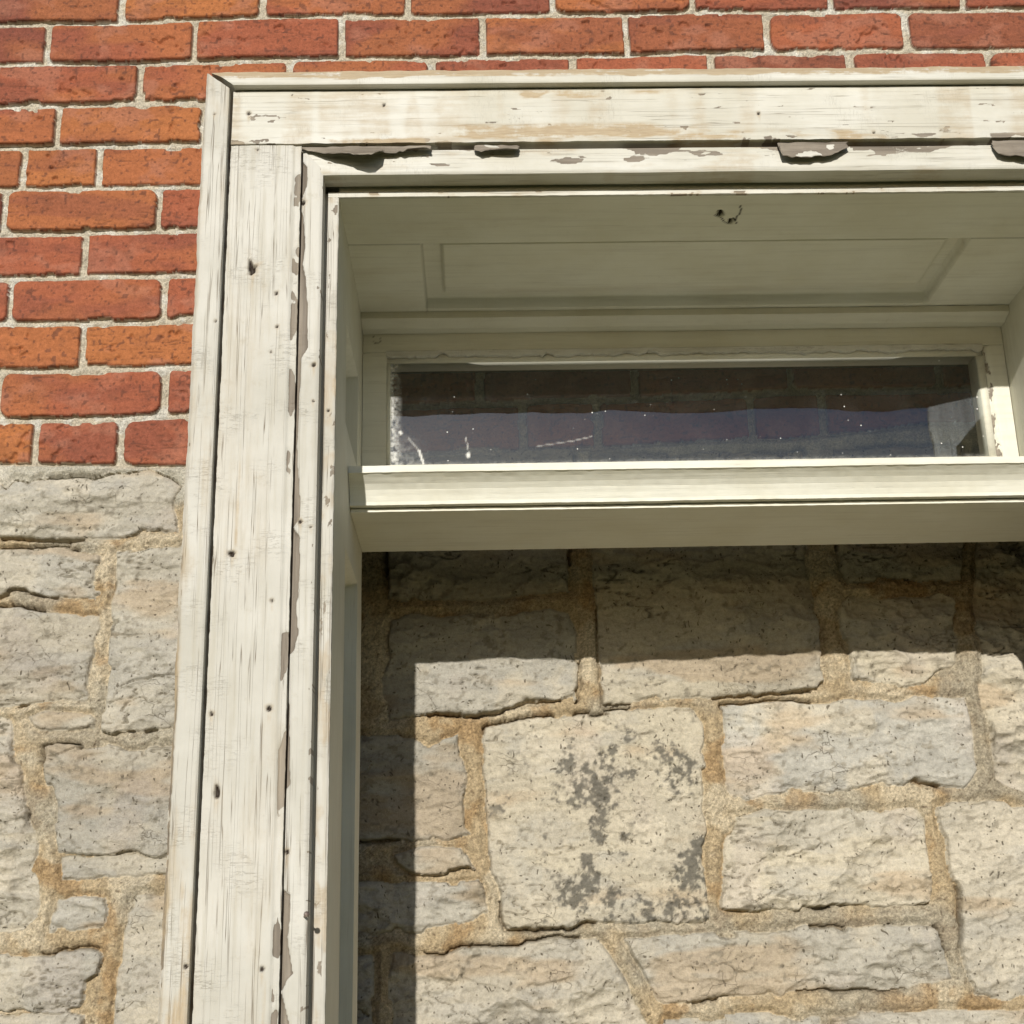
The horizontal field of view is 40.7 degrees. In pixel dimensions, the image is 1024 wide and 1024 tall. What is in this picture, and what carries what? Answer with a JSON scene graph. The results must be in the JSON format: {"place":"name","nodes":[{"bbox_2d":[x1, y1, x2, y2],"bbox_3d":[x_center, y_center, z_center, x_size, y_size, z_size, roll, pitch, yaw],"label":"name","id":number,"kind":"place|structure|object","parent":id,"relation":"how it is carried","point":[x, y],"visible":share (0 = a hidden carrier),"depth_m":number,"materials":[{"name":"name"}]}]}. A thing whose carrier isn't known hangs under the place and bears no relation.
{"place":"outdoors","nodes":[
{"label":"outdoors","id":0,"kind":"place"},
{"label":"ground","id":1,"kind":"structure","parent":0,"visible":0},
{"bbox_2d":[0,0,1023,1023],"bbox_3d":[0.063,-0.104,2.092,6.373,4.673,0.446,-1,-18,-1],"label":"building wall","id":2,"kind":"structure","parent":1,"relation":"on","point":[708,786],"depth_m":1.79,"materials":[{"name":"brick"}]},
{"bbox_2d":[158,66,1023,1023],"bbox_3d":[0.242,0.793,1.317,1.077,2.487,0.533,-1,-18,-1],"label":"door frame","id":3,"kind":"object","parent":2,"relation":"attached to","point":[362,236],"visible":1,"depth_m":1.45,"materials":[{"name":"white paint"}]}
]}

